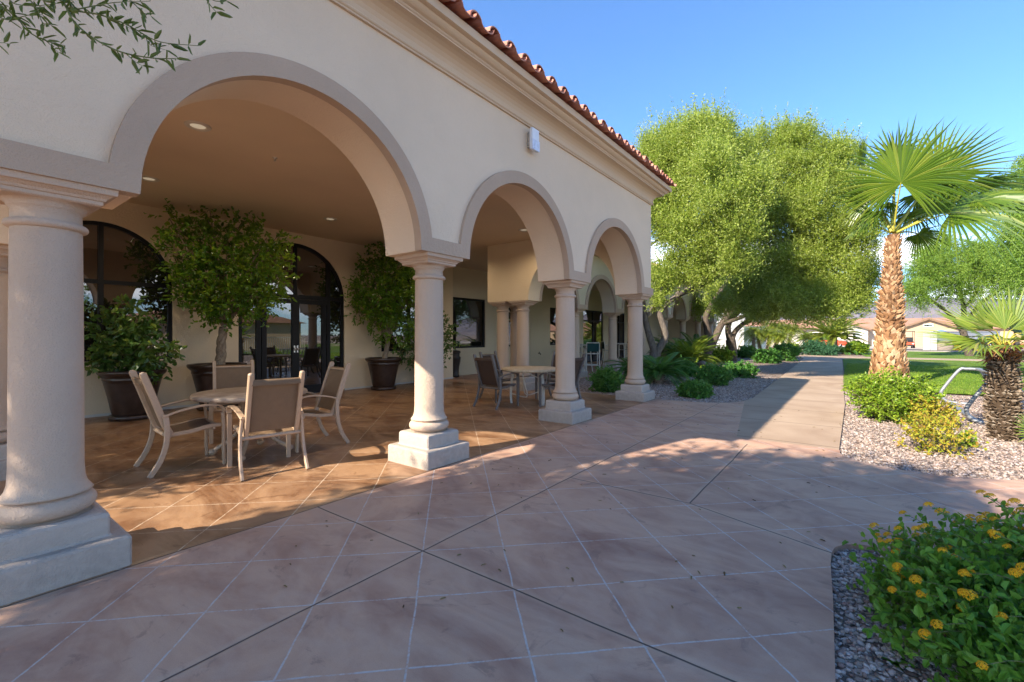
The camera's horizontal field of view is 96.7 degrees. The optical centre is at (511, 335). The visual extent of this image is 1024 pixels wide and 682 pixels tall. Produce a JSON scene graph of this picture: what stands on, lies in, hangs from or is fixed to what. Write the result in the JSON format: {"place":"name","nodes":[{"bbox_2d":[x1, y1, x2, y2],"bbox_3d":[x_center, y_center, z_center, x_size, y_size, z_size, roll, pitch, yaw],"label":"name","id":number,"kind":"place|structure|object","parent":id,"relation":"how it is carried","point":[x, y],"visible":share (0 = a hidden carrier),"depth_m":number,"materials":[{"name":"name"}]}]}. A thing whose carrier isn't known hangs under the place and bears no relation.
{"place":"outdoors","nodes":[
{"label":"outdoors","id":0,"kind":"place"},
{"bbox_2d":[0,377,1023,681],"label":"patio paving","id":1,"kind":"structure","parent":0,"point":[612,493],"depth_m":2.97,"materials":[{"name":"beige tile"}]},
{"bbox_2d":[96,368,166,421],"bbox_3d":[-6.391,0.990,7.670,0.921,0.820,0.921,0,0,37],"label":"planter pot","id":2,"kind":"object","parent":1,"relation":"on","point":[124,401],"visible":0.69,"depth_m":7.38,"materials":[{"name":"brown ceramic"}]},
{"bbox_2d":[84,294,187,384],"bbox_3d":[-6.179,0.103,7.534,1.879,1.622,0.965,0,0,0],"label":"potted ficus","id":3,"kind":"object","parent":2,"relation":"in","point":[130,342],"visible":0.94,"depth_m":7.42,"materials":[{"name":"green plant"}]},
{"bbox_2d":[128,370,225,477],"bbox_3d":[-3.587,0.887,4.883,0.649,1.051,0.738,0,0,40],"label":"sling chair","id":4,"kind":"object","parent":1,"relation":"on","point":[159,420],"visible":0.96,"depth_m":4.81,"materials":[{"name":"beige metal"}]},
{"bbox_2d":[186,362,246,410],"bbox_3d":[-5.620,0.970,8.693,0.978,0.860,0.978,0,0,37],"label":"planter pot","id":5,"kind":"object","parent":1,"relation":"on","point":[202,375],"visible":0.41,"depth_m":8.33,"materials":[{"name":"brown ceramic"}]},
{"bbox_2d":[143,198,302,364],"bbox_3d":[-5.256,-0.880,8.403,2.597,3.214,1.784,0,0,-20],"label":"potted ficus","id":6,"kind":"object","parent":5,"relation":"in","point":[240,292],"visible":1,"depth_m":8.20,"materials":[{"name":"green plant"}]},
{"bbox_2d":[208,360,254,443],"bbox_3d":[-3.844,0.887,6.325,0.649,1.051,0.738,0,0,-35],"label":"sling chair","id":7,"kind":"object","parent":1,"relation":"on","point":[229,376],"visible":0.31,"depth_m":6.49,"materials":[{"name":"beige fabric"}]},
{"bbox_2d":[189,387,307,460],"bbox_3d":[-3.124,1.036,5.459,1.224,0.729,1.224,0,0,29],"label":"round table","id":8,"kind":"object","parent":1,"relation":"on","point":[232,395],"visible":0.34,"depth_m":5.24,"materials":[{"name":"stone"}]},
{"bbox_2d":[226,370,308,481],"bbox_3d":[-2.560,0.887,4.782,0.649,1.051,0.738,0,0,-42],"label":"sling chair","id":9,"kind":"object","parent":1,"relation":"on","point":[273,407],"visible":1,"depth_m":4.62,"materials":[{"name":"beige fabric"}]},
{"bbox_2d":[276,361,350,452],"bbox_3d":[-2.555,0.887,5.905,0.649,1.051,0.738,0,0,43],"label":"sling chair","id":10,"kind":"object","parent":1,"relation":"on","point":[328,397],"visible":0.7,"depth_m":6.00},
{"bbox_2d":[0,0,676,605],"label":"arcade building","id":11,"kind":"structure","parent":1,"relation":"on","point":[400,128],"depth_m":5.00,"materials":[{"name":"paint"}]},
{"bbox_2d":[83,220,171,361],"bbox_3d":[-7.142,-0.760,7.898,0.066,2.418,2.058,0,0,37],"label":"window","id":12,"kind":"structure","parent":11,"relation":"in","point":[117,261],"depth_m":8.11,"materials":[{"name":"black glass"}]},
{"bbox_2d":[142,175,159,181],"bbox_3d":[-5.512,-2.372,6.909,0.264,0.016,0.264,0,0,37],"label":"ceiling light","id":13,"kind":"object","parent":11,"relation":"attached to","point":[149,178],"visible":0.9,"depth_m":6.91,"materials":[{"name":"white"}]},
{"bbox_2d":[184,120,211,131],"bbox_3d":[-3.568,-2.372,5.168,0.264,0.016,0.264,0,0,37],"label":"ceiling light","id":14,"kind":"object","parent":11,"relation":"attached to","point":[197,125],"visible":1,"depth_m":5.15,"materials":[{"name":"white"}]},
{"bbox_2d":[239,243,343,393],"bbox_3d":[-5.051,-0.375,10.630,0.117,3.548,2.498,0,0,37],"label":"door","id":15,"kind":"structure","parent":11,"relation":"in","point":[310,336],"depth_m":10.79,"materials":[{"name":"black glass"}]},
{"bbox_2d":[323,217,336,220],"bbox_3d":[-3.713,-2.372,9.296,0.264,0.016,0.264,0,0,37],"label":"ceiling light","id":16,"kind":"object","parent":11,"relation":"attached to","point":[329,218],"visible":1,"depth_m":9.27,"materials":[{"name":"white"}]},
{"bbox_2d":[381,269,414,351],"bbox_3d":[-3.025,-0.755,13.361,0.066,2.408,2.038,0,0,37],"label":"window","id":17,"kind":"structure","parent":11,"relation":"in","point":[391,345],"depth_m":13.03,"materials":[{"name":"black glass"}]},
{"bbox_2d":[453,297,484,347],"bbox_3d":[-1.581,-0.435,16.280,0.060,1.768,1.798,0,0,37],"label":"window","id":18,"kind":"structure","parent":11,"relation":"in","point":[471,312],"depth_m":16.35,"materials":[{"name":"black glass"}]},
{"bbox_2d":[509,308,510,345],"bbox_3d":[0.170,-0.405,18.604,0.060,1.708,1.638,0,0,37],"label":"window","id":19,"kind":"structure","parent":11,"relation":"in","point":[509,308],"depth_m":18.25,"materials":[{"name":"black glass"}]},
{"bbox_2d":[527,127,539,152],"bbox_3d":[0.283,-2.679,6.260,0.118,0.302,0.174,0,0,37],"label":"wireless antenna","id":20,"kind":"object","parent":11,"relation":"attached to","point":[533,143],"visible":1,"depth_m":6.22,"materials":[{"name":"plastic"}]},
{"bbox_2d":[550,308,555,344],"bbox_3d":[2.195,-0.405,21.291,0.060,1.708,1.748,0,0,37],"label":"window","id":21,"kind":"structure","parent":11,"relation":"in","point":[552,310],"depth_m":20.85,"materials":[{"name":"black glass"}]},
{"bbox_2d":[583,310,602,361],"bbox_3d":[4.259,0.050,24.025,0.066,2.698,2.298,0,0,37],"label":"glass door","id":22,"kind":"structure","parent":11,"relation":"in","point":[592,320],"depth_m":24.03,"materials":[{"name":"black glass"}]},
{"bbox_2d":[617,313,623,357],"bbox_3d":[6.275,0.050,26.700,0.066,2.698,1.398,0,0,37],"label":"glass door","id":23,"kind":"structure","parent":11,"relation":"in","point":[620,319],"depth_m":26.89,"materials":[{"name":"black glass"}]},
{"bbox_2d":[365,357,401,390],"bbox_3d":[-3.329,0.990,11.800,0.921,0.820,0.921,0,0,37],"label":"planter pot","id":24,"kind":"object","parent":1,"relation":"on","point":[383,372],"visible":0.99,"depth_m":11.51,"materials":[{"name":"brown ceramic"}]},
{"bbox_2d":[340,241,443,357],"bbox_3d":[-2.994,-0.923,11.586,2.452,3.289,1.748,0,0,7],"label":"potted ficus","id":25,"kind":"object","parent":24,"relation":"in","point":[396,292],"visible":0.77,"depth_m":11.36,"materials":[{"name":"green plant"}]},
{"bbox_2d":[473,354,518,409],"bbox_3d":[-0.334,0.887,8.968,0.649,1.051,0.738,0,0,40],"label":"sling chair","id":26,"kind":"object","parent":1,"relation":"on","point":[487,374],"visible":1,"depth_m":8.82,"materials":[{"name":"fabric"}]},
{"bbox_2d":[478,351,519,400],"bbox_3d":[-0.306,0.887,10.193,0.738,1.051,0.649,0,0,43],"label":"sling chair","id":27,"kind":"object","parent":1,"relation":"on","point":[500,371],"visible":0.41,"depth_m":10.33,"materials":[{"name":"brown metal"}]},
{"bbox_2d":[502,366,554,405],"bbox_3d":[0.397,1.032,9.367,1.224,0.721,1.224,0,0,37],"label":"round table","id":28,"kind":"object","parent":1,"relation":"on","point":[538,370],"visible":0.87,"depth_m":9.09,"materials":[{"name":"stone"}]},
{"bbox_2d":[535,351,554,398],"bbox_3d":[0.974,0.887,10.134,0.649,1.051,0.738,0,0,36],"label":"sling chair","id":29,"kind":"object","parent":1,"relation":"on","point":[549,379],"visible":0.26,"depth_m":10.37,"materials":[{"name":"brown metal"}]},
{"bbox_2d":[283,403,839,630],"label":"fallen leaves","id":30,"kind":"object","parent":1,"relation":"on","point":[610,508],"visible":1,"depth_m":3.03,"materials":[{"name":"brown plant"}]},
{"bbox_2d":[539,354,585,406],"bbox_3d":[1.002,0.887,8.908,0.738,1.051,0.649,0,0,40],"label":"sling chair","id":31,"kind":"object","parent":1,"relation":"on","point":[579,362],"visible":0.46,"depth_m":8.88,"materials":[{"name":"brown metal"}]},
{"bbox_2d":[455,356,648,383],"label":"wing floor","id":32,"kind":"structure","parent":0,"point":[475,376],"depth_m":16.25,"materials":[{"name":"brown tile"}]},
{"bbox_2d":[453,350,460,376],"bbox_3d":[-1.911,0.950,15.276,0.400,0.900,0.400,0,0,37],"label":"ash urn","id":33,"kind":"object","parent":32,"relation":"on","point":[456,358],"visible":0.62,"depth_m":15.15,"materials":[{"name":"brown metal"}]},
{"bbox_2d":[580,344,592,370],"bbox_3d":[2.746,0.881,17.600,0.910,1.042,0.910,0,0,37],"label":"bar stool","id":34,"kind":"object","parent":32,"relation":"on","point":[585,357],"visible":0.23,"depth_m":17.63,"materials":[{"name":"beige metal"}]},
{"bbox_2d":[584,342,599,370],"bbox_3d":[2.971,0.833,16.895,0.536,1.140,0.584,0,0,0],"label":"bar stool","id":35,"kind":"object","parent":32,"relation":"on","point":[592,346],"visible":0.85,"depth_m":16.68,"materials":[{"name":"beige metal"}]},
{"bbox_2d":[600,341,608,365],"bbox_3d":[4.257,0.833,20.200,0.584,1.140,0.536,0,0,0],"label":"bar stool","id":36,"kind":"object","parent":32,"relation":"on","point":[603,345],"visible":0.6,"depth_m":20.06,"materials":[{"name":"beige metal"}]},
{"bbox_2d":[509,254,716,376],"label":"wing building","id":37,"kind":"structure","parent":32,"relation":"on","point":[678,318],"depth_m":17.72,"materials":[{"name":"paint"}]},
{"bbox_2d":[617,343,627,360],"bbox_3d":[4.957,0.881,20.600,0.910,1.042,0.910,0,0,37],"label":"bar table","id":38,"kind":"object","parent":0,"point":[618,359],"visible":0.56,"depth_m":20.32,"materials":[{"name":"beige metal"}]},
{"bbox_2d":[545,358,844,402],"bbox_3d":[10.566,1.435,20.211,7.050,0.001,27.000,0,0,37],"label":"gravel bed","id":39,"kind":"object","parent":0,"point":[776,370],"visible":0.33,"depth_m":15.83,"materials":[{"name":"grey gravel"}]},
{"bbox_2d":[586,365,624,392],"bbox_3d":[2.448,1.197,11.593,1.100,0.880,1.034,0,0,37],"label":"shrub","id":40,"kind":"object","parent":39,"relation":"on","point":[605,380],"visible":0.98,"depth_m":11.41,"materials":[{"name":"green plant"}]},
{"bbox_2d":[604,357,656,378],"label":"sago palm","id":41,"kind":"object","parent":39,"relation":"on","point":[624,368],"visible":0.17,"depth_m":14.98,"materials":[{"name":"green plant"}]},
{"bbox_2d":[619,352,697,385],"bbox_3d":[4.375,1.127,13.538,2.279,1.210,2.260,0,0,37],"label":"sago palm","id":42,"kind":"object","parent":39,"relation":"on","point":[660,369],"visible":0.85,"depth_m":13.29,"materials":[{"name":"green plant"}]},
{"bbox_2d":[646,336,696,362],"bbox_3d":[7.981,0.798,22.541,2.736,1.583,2.636,0,0,11],"label":"sago palm","id":43,"kind":"object","parent":39,"relation":"on","point":[657,340],"visible":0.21,"depth_m":22.30,"materials":[{"name":"green plant"}]},
{"bbox_2d":[671,355,699,376],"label":"shrub","id":44,"kind":"object","parent":39,"relation":"on","point":[690,372],"visible":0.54,"depth_m":15.56,"materials":[{"name":"green plant"}]},
{"bbox_2d":[658,333,723,366],"bbox_3d":[7.439,0.682,18.968,2.709,1.605,2.937,0,0,37],"label":"sago palm","id":45,"kind":"object","parent":39,"relation":"on","point":[684,349],"visible":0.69,"depth_m":18.54,"materials":[{"name":"green plant"}]},
{"bbox_2d":[673,377,714,398],"bbox_3d":[4.208,1.252,10.507,0.875,0.588,0.882,0,0,37],"label":"shrub","id":46,"kind":"object","parent":39,"relation":"on","point":[699,389],"visible":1,"depth_m":10.30,"materials":[{"name":"green plant"}]},
{"bbox_2d":[674,332,720,360],"bbox_3d":[9.924,0.648,24.520,2.782,1.674,2.784,0,0,37],"label":"sago palm","id":47,"kind":"object","parent":39,"relation":"on","point":[687,336],"visible":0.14,"depth_m":24.12,"materials":[{"name":"green plant"}]},
{"bbox_2d":[696,361,710,366],"bbox_3d":[8.780,1.375,20.810,0.706,0.476,0.612,0,0,3],"label":"boulder","id":48,"kind":"object","parent":39,"relation":"on","point":[699,363],"visible":0.2,"depth_m":20.65,"materials":[{"name":"grey stone"}]},
{"bbox_2d":[629,87,792,362],"bbox_3d":[6.010,-3.297,14.623,5.315,9.717,5.622,0,0,37],"label":"olive tree","id":49,"kind":"object","parent":39,"relation":"on","point":[711,168],"visible":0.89,"depth_m":14.02,"materials":[{"name":"green plant"}]},
{"bbox_2d":[692,361,735,385],"bbox_3d":[5.751,1.143,13.026,1.128,0.792,1.059,0,0,37],"label":"shrub","id":50,"kind":"object","parent":39,"relation":"on","point":[714,375],"visible":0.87,"depth_m":12.82,"materials":[{"name":"green plant"}]},
{"bbox_2d":[712,343,736,362],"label":"shrub","id":51,"kind":"object","parent":39,"relation":"on","point":[726,355],"visible":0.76,"depth_m":23.70,"materials":[{"name":"green plant"}]},
{"bbox_2d":[723,359,760,378],"bbox_3d":[7.812,1.135,15.540,1.205,0.658,1.193,0,0,-5],"label":"shrub","id":52,"kind":"object","parent":39,"relation":"on","point":[741,370],"visible":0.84,"depth_m":15.34,"materials":[{"name":"green plant"}]},
{"bbox_2d":[737,345,756,357],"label":"shrub","id":53,"kind":"object","parent":39,"relation":"on","point":[744,351],"visible":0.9,"depth_m":28.75,"materials":[{"name":"green plant"}]},
{"bbox_2d":[690,243,833,360],"bbox_3d":[12.704,-1.786,23.992,7.533,6.646,4.407,0,0,37],"label":"olive tree","id":54,"kind":"object","parent":39,"relation":"on","point":[729,334],"visible":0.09,"depth_m":25.34,"materials":[{"name":"green plant"}]},
{"bbox_2d":[750,347,782,363],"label":"shrub","id":55,"kind":"object","parent":39,"relation":"on","point":[764,355],"visible":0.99,"depth_m":23.19,"materials":[{"name":"green plant"}]},
{"bbox_2d":[769,341,803,360],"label":"shrub","id":56,"kind":"object","parent":39,"relation":"on","point":[789,352],"visible":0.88,"depth_m":25.20,"materials":[{"name":"green plant"}]},
{"bbox_2d":[696,102,890,360],"bbox_3d":[9.961,-3.456,18.423,4.663,9.994,8.842,0,0,-10],"label":"olive tree","id":57,"kind":"object","parent":39,"relation":"on","point":[801,280],"visible":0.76,"depth_m":15.74,"materials":[{"name":"green plant"}]},
{"bbox_2d":[462,0,1023,301],"label":"sky","id":58,"kind":"structure","parent":0,"point":[873,64],"materials":[{"name":"blue"}]},
{"bbox_2d":[737,326,769,352],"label":"date palm","id":59,"kind":"object","parent":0,"point":[753,332],"visible":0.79,"depth_m":32.87,"materials":[{"name":"green plant"}]},
{"bbox_2d":[755,329,786,348],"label":"date palm","id":60,"kind":"object","parent":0,"point":[768,334],"visible":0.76,"depth_m":32.50,"materials":[{"name":"green plant"}]},
{"bbox_2d":[763,331,796,347],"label":"shrub","id":61,"kind":"object","parent":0,"point":[782,336],"visible":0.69,"depth_m":32.01,"materials":[{"name":"green plant"}]},
{"bbox_2d":[792,332,825,343],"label":"sago palm","id":62,"kind":"object","parent":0,"point":[812,337],"visible":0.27,"depth_m":38.37,"materials":[{"name":"green plant"}]},
{"bbox_2d":[804,338,846,346],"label":"parked car","id":63,"kind":"object","parent":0,"point":[841,343],"visible":0.23,"depth_m":52.53,"materials":[{"name":"red paint"}]},
{"bbox_2d":[801,352,865,356],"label":"gravel island","id":64,"kind":"structure","parent":0,"point":[847,355],"depth_m":32.24,"materials":[{"name":"beige gravel"}]},
{"bbox_2d":[762,322,789,334],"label":"date palm","id":65,"kind":"object","parent":64,"relation":"on","point":[774,326],"visible":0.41,"depth_m":34.76,"materials":[{"name":"green plant"}]},
{"bbox_2d":[770,324,798,343],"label":"date palm","id":66,"kind":"object","parent":64,"relation":"on","point":[789,328],"visible":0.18,"depth_m":35.34,"materials":[{"name":"green plant"}]},
{"bbox_2d":[781,325,807,343],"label":"date palm","id":67,"kind":"object","parent":64,"relation":"on","point":[801,331],"visible":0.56,"depth_m":34.43,"materials":[{"name":"green plant"}]},
{"bbox_2d":[801,339,839,355],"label":"shrub","id":68,"kind":"object","parent":64,"relation":"on","point":[813,347],"visible":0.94,"depth_m":31.80,"materials":[{"name":"green plant"}]},
{"bbox_2d":[798,315,869,345],"bbox_3d":[24.196,-0.018,34.480,4.787,3.005,4.877,0,0,37],"label":"sago palm","id":69,"kind":"object","parent":64,"relation":"on","point":[832,335],"visible":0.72,"depth_m":33.88,"materials":[{"name":"green plant"}]},
{"bbox_2d":[836,343,862,354],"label":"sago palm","id":70,"kind":"object","parent":64,"relation":"on","point":[843,350],"visible":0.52,"depth_m":33.45,"materials":[{"name":"green plant"}]},
{"bbox_2d":[845,340,871,354],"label":"shrub","id":71,"kind":"object","parent":64,"relation":"on","point":[863,347],"visible":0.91,"depth_m":33.10,"materials":[{"name":"green plant"}]},
{"bbox_2d":[737,354,1023,449],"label":"concrete path","id":72,"kind":"structure","parent":0,"point":[809,387],"depth_m":8.83,"materials":[{"name":"beige concrete"}]},
{"bbox_2d":[972,154,1023,309],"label":"mesquite tree","id":73,"kind":"object","parent":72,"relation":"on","point":[1015,271],"visible":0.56,"depth_m":23.68,"materials":[{"name":"green plant"}]},
{"bbox_2d":[778,298,1023,319],"bbox_3d":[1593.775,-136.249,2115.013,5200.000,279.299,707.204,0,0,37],"label":"hills","id":74,"kind":"structure","parent":0,"point":[918,315],"depth_m":1939.98,"materials":[{"name":"grey stone"}]},
{"bbox_2d":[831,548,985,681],"bbox_3d":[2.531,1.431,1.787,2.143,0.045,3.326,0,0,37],"label":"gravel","id":75,"kind":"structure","parent":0,"point":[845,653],"depth_m":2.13,"materials":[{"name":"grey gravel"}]},
{"bbox_2d":[905,331,914,347],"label":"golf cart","id":76,"kind":"object","parent":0,"point":[911,342],"visible":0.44,"depth_m":47.60,"materials":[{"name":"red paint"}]},
{"bbox_2d":[846,388,983,395],"bbox_3d":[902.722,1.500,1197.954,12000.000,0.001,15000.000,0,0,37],"label":"ground","id":77,"kind":"structure","parent":0,"point":[954,394],"depth_m":11.52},
{"bbox_2d":[0,0,238,73],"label":"olive tree","id":78,"kind":"object","parent":77,"relation":"on","point":[72,10],"visible":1,"depth_m":1.95,"materials":[{"name":"green plant"}]},
{"bbox_2d":[717,313,765,348],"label":"white building","id":79,"kind":"structure","parent":77,"relation":"on","point":[722,337],"depth_m":46.00,"materials":[{"name":"white paint"}]},
{"bbox_2d":[743,329,772,348],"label":"date palm","id":80,"kind":"object","parent":77,"relation":"on","point":[758,342],"visible":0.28,"depth_m":33.53,"materials":[{"name":"green plant"}]},
{"bbox_2d":[766,318,875,345],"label":"house","id":81,"kind":"structure","parent":77,"relation":"on","point":[868,326],"depth_m":60.48,"materials":[{"name":"paint"}]},
{"bbox_2d":[770,346,1021,352],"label":"road kerb","id":82,"kind":"structure","parent":77,"relation":"on","point":[922,351],"depth_m":39.45,"materials":[{"name":"concrete"}]},
{"bbox_2d":[831,391,1023,681],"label":"gravel bed","id":83,"kind":"object","parent":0,"point":[875,674],"depth_m":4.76,"materials":[{"name":"grey gravel"}]},
{"bbox_2d":[841,365,951,424],"bbox_3d":[6.463,1.085,7.740,1.419,1.150,1.405,0,0,37],"label":"shrub","id":84,"kind":"object","parent":83,"relation":"on","point":[883,398],"visible":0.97,"depth_m":7.56,"materials":[{"name":"green plant"}]},
{"bbox_2d":[900,393,961,427],"bbox_3d":[6.639,1.229,7.218,0.760,0.640,0.720,0,0,37],"label":"shrub","id":85,"kind":"object","parent":83,"relation":"on","point":[931,405],"visible":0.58,"depth_m":7.10,"materials":[{"name":"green plant"}]},
{"bbox_2d":[842,489,1023,681],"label":"lantana bush","id":86,"kind":"object","parent":83,"relation":"on","point":[951,581],"visible":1,"depth_m":1.99,"materials":[{"name":"green plant"}]},
{"bbox_2d":[893,408,988,459],"bbox_3d":[5.236,1.210,5.603,0.873,0.620,0.772,0,0,37],"label":"shrub","id":87,"kind":"object","parent":83,"relation":"on","point":[925,431],"visible":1,"depth_m":5.56,"materials":[{"name":"yellow plant"}]},
{"bbox_2d":[942,428,979,446],"bbox_3d":[5.845,1.336,5.925,0.380,0.256,0.383,0,0,-10],"label":"shrub","id":88,"kind":"object","parent":83,"relation":"on","point":[970,443],"visible":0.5,"depth_m":5.82,"materials":[{"name":"green plant"}]},
{"bbox_2d":[915,284,1023,440],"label":"dwarf fan palm","id":89,"kind":"object","parent":83,"relation":"on","point":[1003,396],"visible":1,"depth_m":6.26,"materials":[{"name":"green plant"}]},
{"bbox_2d":[939,367,1023,423],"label":"bicycle rack","id":90,"kind":"object","parent":83,"relation":"on","point":[965,410],"visible":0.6,"depth_m":8.55,"materials":[{"name":"metal"}]},
{"bbox_2d":[1014,414,1023,441],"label":"dwarf fan palm","id":91,"kind":"object","parent":83,"relation":"on","point":[1021,426],"visible":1,"depth_m":5.93,"materials":[{"name":"green plant"}]},
{"bbox_2d":[843,358,1023,394],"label":"lawn","id":92,"kind":"structure","parent":0,"point":[928,363],"depth_m":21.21,"materials":[{"name":"green plant"}]},
{"bbox_2d":[824,113,1023,378],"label":"fan palm","id":93,"kind":"object","parent":92,"relation":"on","point":[937,181],"visible":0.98,"depth_m":12.68,"materials":[{"name":"green plant"}]},
{"bbox_2d":[864,351,1023,358],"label":"lawn","id":94,"kind":"structure","parent":0,"point":[944,355],"depth_m":31.73,"materials":[{"name":"green plant"}]},
{"bbox_2d":[902,224,1023,355],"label":"mesquite tree","id":95,"kind":"object","parent":94,"relation":"on","point":[946,274],"visible":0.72,"depth_m":29.81,"materials":[{"name":"green plant"}]},
{"bbox_2d":[869,349,1018,351],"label":"road","id":96,"kind":"structure","parent":0,"point":[932,350],"depth_m":42.67,"materials":[{"name":"grey asphalt"}]},
{"bbox_2d":[937,340,954,349],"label":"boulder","id":97,"kind":"object","parent":96,"relation":"on","point":[944,347],"visible":0.27,"depth_m":43.05,"materials":[{"name":"beige stone"}]},
{"bbox_2d":[977,333,1003,348],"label":"shrub","id":98,"kind":"object","parent":96,"relation":"on","point":[996,335],"visible":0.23,"depth_m":41.52,"materials":[{"name":"green plant"}]},
{"bbox_2d":[1014,332,1023,346],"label":"house","id":99,"kind":"structure","parent":0,"point":[1015,343],"depth_m":53.16,"materials":[{"name":"paint"}]},
{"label":"driveway","id":100,"kind":"structure","parent":0,"visible":0},
{"bbox_2d":[904,318,1013,347],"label":"house","id":101,"kind":"structure","parent":100,"relation":"on","point":[918,325],"depth_m":53.49,"materials":[{"name":"paint"}]},
{"bbox_2d":[909,331,924,346],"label":"garage door","id":102,"kind":"structure","parent":101,"relation":"in","point":[918,340],"depth_m":53.76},
{"bbox_2d":[923,324,932,326],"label":"vent","id":103,"kind":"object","parent":101,"relation":"in","point":[924,325],"depth_m":53.25,"materials":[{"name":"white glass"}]},
{"bbox_2d":[923,332,936,349],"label":"garage door","id":104,"kind":"structure","parent":101,"relation":"in","point":[927,341],"depth_m":43.72,"materials":[{"name":"white metal"}]},
{"bbox_2d":[930,331,1000,341],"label":"garden wall","id":105,"kind":"structure","parent":100,"relation":"on","point":[984,333],"depth_m":45.40,"materials":[{"name":"beige paint"}]},
{"bbox_3d":[-2.396,1.010,13.137,0.893,0.780,0.893,0,0,37],"label":"planter pot","id":106,"kind":"object","parent":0,"visible":0},
{"bbox_2d":[391,302,461,371],"bbox_3d":[-2.398,-0.109,12.369,1.908,2.183,1.656,0,0,37],"label":"potted ficus","id":107,"kind":"object","parent":106,"relation":"in","point":[409,348],"visible":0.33,"depth_m":12.28,"materials":[{"name":"green plant"}]}
]}

